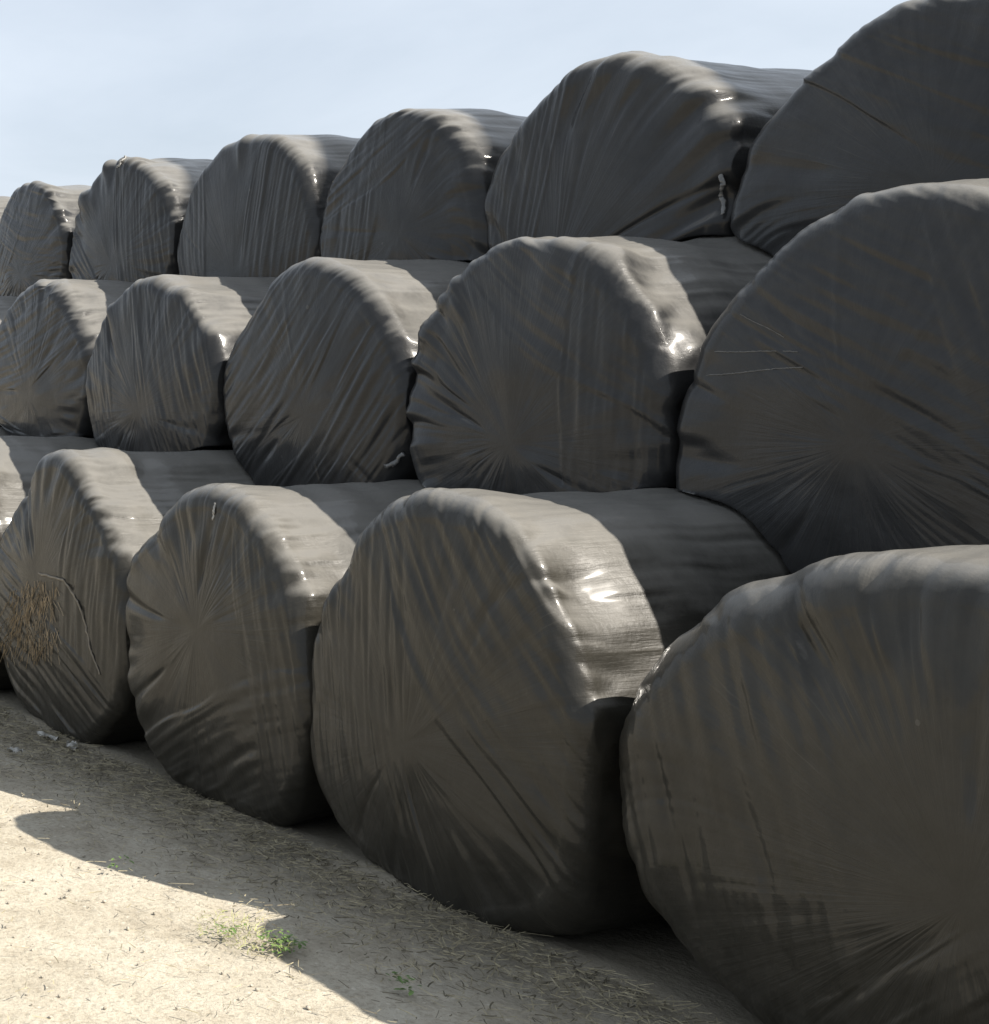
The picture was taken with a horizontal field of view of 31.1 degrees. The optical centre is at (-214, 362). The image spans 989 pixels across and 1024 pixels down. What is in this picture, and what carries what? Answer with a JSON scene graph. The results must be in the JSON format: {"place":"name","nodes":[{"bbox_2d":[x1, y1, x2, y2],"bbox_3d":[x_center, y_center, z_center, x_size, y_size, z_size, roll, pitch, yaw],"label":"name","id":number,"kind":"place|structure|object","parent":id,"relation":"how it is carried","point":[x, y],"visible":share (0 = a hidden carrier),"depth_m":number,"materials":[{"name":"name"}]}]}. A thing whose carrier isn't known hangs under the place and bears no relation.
{"place":"outdoors","nodes":[
{"label":"outdoors","id":0,"kind":"place"},
{"bbox_2d":[0,427,7,435],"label":"silage bale","id":1,"kind":"object","parent":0,"point":[3,432],"visible":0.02,"depth_m":9.44},
{"bbox_2d":[0,296,16,426],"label":"silage bale","id":2,"kind":"object","parent":1,"relation":"on","point":[6,303],"visible":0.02,"depth_m":10.23},
{"bbox_2d":[0,181,90,296],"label":"silage bale","id":3,"kind":"object","parent":2,"relation":"on","point":[37,224],"visible":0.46,"depth_m":10.82},
{"bbox_2d":[0,279,132,437],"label":"silage bale","id":4,"kind":"object","parent":1,"relation":"on","point":[50,329],"visible":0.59,"depth_m":8.84},
{"bbox_2d":[69,155,211,282],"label":"silage bale","id":5,"kind":"object","parent":4,"relation":"on","point":[129,218],"visible":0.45,"depth_m":9.54},
{"bbox_2d":[0,688,763,1023],"bbox_3d":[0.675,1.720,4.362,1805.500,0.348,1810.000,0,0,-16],"label":"ground","id":6,"kind":"structure","parent":0,"point":[658,956],"depth_m":4.14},
{"bbox_2d":[7,747,22,752],"bbox_3d":[1.008,1.707,6.463,0.070,0.027,0.040,0,0,22],"label":"film scrap","id":7,"kind":"object","parent":6,"relation":"on","point":[16,749],"visible":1,"depth_m":6.45,"materials":[{"name":"white plastic"}]},
{"bbox_2d":[36,731,58,740],"bbox_3d":[1.198,1.711,6.727,0.040,0.031,0.160,0,0,-28],"label":"film scrap","id":8,"kind":"object","parent":6,"relation":"on","point":[42,733],"visible":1,"depth_m":6.73,"materials":[{"name":"white plastic"}]},
{"bbox_2d":[0,436,98,688],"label":"silage bale","id":9,"kind":"object","parent":6,"relation":"on","point":[21,457],"visible":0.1,"depth_m":7.95},
{"bbox_2d":[66,741,77,748],"bbox_3d":[1.274,1.703,6.534,0.050,0.029,0.120,0,0,7],"label":"film scrap","id":10,"kind":"object","parent":6,"relation":"on","point":[72,743],"visible":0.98,"depth_m":6.52,"materials":[{"name":"white plastic"}]},
{"bbox_2d":[108,855,133,869],"bbox_3d":[1.085,1.631,4.777,0.103,0.034,0.060,0,0,-37],"label":"leafy weed","id":11,"kind":"object","parent":6,"relation":"on","point":[112,864],"visible":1,"depth_m":4.78,"materials":[{"name":"green plant"}]},
{"bbox_2d":[0,447,254,744],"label":"silage bale","id":12,"kind":"object","parent":6,"relation":"on","point":[82,528],"visible":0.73,"depth_m":6.71,"materials":[{"name":"black plastic"}]},
{"bbox_2d":[85,274,276,451],"bbox_3d":[2.500,0.123,7.900,1.366,1.188,1.348,0,0,-16],"label":"silage bale","id":13,"kind":"object","parent":12,"relation":"on","point":[161,353],"visible":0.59,"depth_m":7.52},
{"bbox_2d":[177,134,359,276],"bbox_3d":[3.256,-0.729,8.590,1.466,1.166,1.398,0,0,-16],"label":"silage bale","id":14,"kind":"object","parent":13,"relation":"on","point":[256,205],"visible":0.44,"depth_m":8.17},
{"bbox_2d":[203,922,245,937],"bbox_3d":[1.243,1.603,4.148,0.094,0.032,0.094,0,0,-38],"label":"leafy weed","id":15,"kind":"object","parent":6,"relation":"on","point":[234,930],"visible":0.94,"depth_m":4.14,"materials":[{"name":"green plant"}]},
{"bbox_2d":[195,907,297,958],"bbox_3d":[1.282,1.594,4.115,0.246,0.038,0.350,0,0,-16],"label":"grass tuft","id":16,"kind":"object","parent":6,"relation":"on","point":[221,933],"visible":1,"depth_m":4.12,"materials":[{"name":"green plant"}]},
{"bbox_2d":[125,479,424,825],"bbox_3d":[2.215,1.082,5.810,1.363,1.239,1.267,0,0,-16],"label":"silage bale","id":17,"kind":"object","parent":6,"relation":"on","point":[230,586],"visible":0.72,"depth_m":5.43},
{"bbox_2d":[223,257,468,486],"bbox_3d":[2.899,0.139,6.643,1.363,1.218,1.288,0,0,-16],"label":"silage bale","id":18,"kind":"object","parent":17,"relation":"on","point":[320,374],"visible":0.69,"depth_m":6.29},
{"bbox_2d":[320,108,526,262],"bbox_3d":[3.623,-0.658,7.342,1.462,1.200,1.200,0,0,-16],"label":"silage bale","id":19,"kind":"object","parent":18,"relation":"on","point":[409,183],"visible":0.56,"depth_m":6.97},
{"bbox_2d":[257,929,307,953],"bbox_3d":[1.367,1.597,4.049,0.130,0.038,0.120,0,0,-16],"label":"leafy weed","id":20,"kind":"object","parent":6,"relation":"on","point":[281,941],"visible":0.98,"depth_m":4.04,"materials":[{"name":"green plant"}]},
{"bbox_2d":[0,734,590,1023],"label":"straw bits","id":21,"kind":"object","parent":6,"relation":"on","point":[172,920],"visible":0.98,"depth_m":4.09,"materials":[{"name":"beige plant"}]},
{"bbox_2d":[1,759,665,1022],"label":"pebbles","id":22,"kind":"object","parent":6,"relation":"on","point":[308,1007],"visible":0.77,"depth_m":4.25,"materials":[{"name":"stone"}]},
{"bbox_2d":[0,701,721,1023],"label":"straw litter","id":23,"kind":"object","parent":6,"relation":"on","point":[375,881],"visible":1,"depth_m":4.47,"materials":[{"name":"beige plant"}]},
{"bbox_2d":[385,971,421,995],"bbox_3d":[1.579,1.584,3.736,0.064,0.034,0.096,0,0,-16],"label":"leafy weed","id":24,"kind":"object","parent":6,"relation":"on","point":[399,978],"visible":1,"depth_m":3.74,"materials":[{"name":"green plant"}]},
{"bbox_2d":[310,488,789,934],"bbox_3d":[2.558,1.019,4.624,1.368,1.273,1.198,0,0,-16],"label":"silage bale","id":25,"kind":"object","parent":6,"relation":"on","point":[484,662],"visible":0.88,"depth_m":4.22},
{"bbox_2d":[406,235,772,494],"bbox_3d":[3.240,0.162,5.434,1.363,1.295,1.224,0,0,-16],"label":"silage bale","id":26,"kind":"object","parent":25,"relation":"on","point":[553,364],"visible":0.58,"depth_m":5.07},
{"bbox_2d":[484,51,812,249],"bbox_3d":[3.964,-0.671,6.169,1.462,1.210,1.244,0,0,-16],"label":"silage bale","id":27,"kind":"object","parent":26,"relation":"on","point":[643,144],"visible":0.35,"depth_m":5.80},
{"bbox_2d":[619,545,988,1023],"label":"silage bale","id":28,"kind":"object","parent":6,"relation":"on","point":[804,766],"visible":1,"depth_m":3.23},
{"bbox_2d":[676,178,988,573],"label":"silage bale","id":29,"kind":"object","parent":28,"relation":"on","point":[835,401],"visible":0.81,"depth_m":4.05},
{"bbox_2d":[731,0,988,256],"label":"silage bale","id":30,"kind":"object","parent":29,"relation":"on","point":[896,96],"visible":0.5,"depth_m":4.81},
{"bbox_2d":[0,0,908,196],"label":"sky","id":31,"kind":"structure","parent":0,"point":[85,84],"materials":[{"name":"blue"}]},
{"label":"silage bale","id":32,"kind":"object","parent":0,"visible":0},
{"bbox_2d":[0,196,10,219],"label":"silage bale","id":33,"kind":"object","parent":32,"relation":"on","point":[4,200],"visible":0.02,"depth_m":12.10}
]}

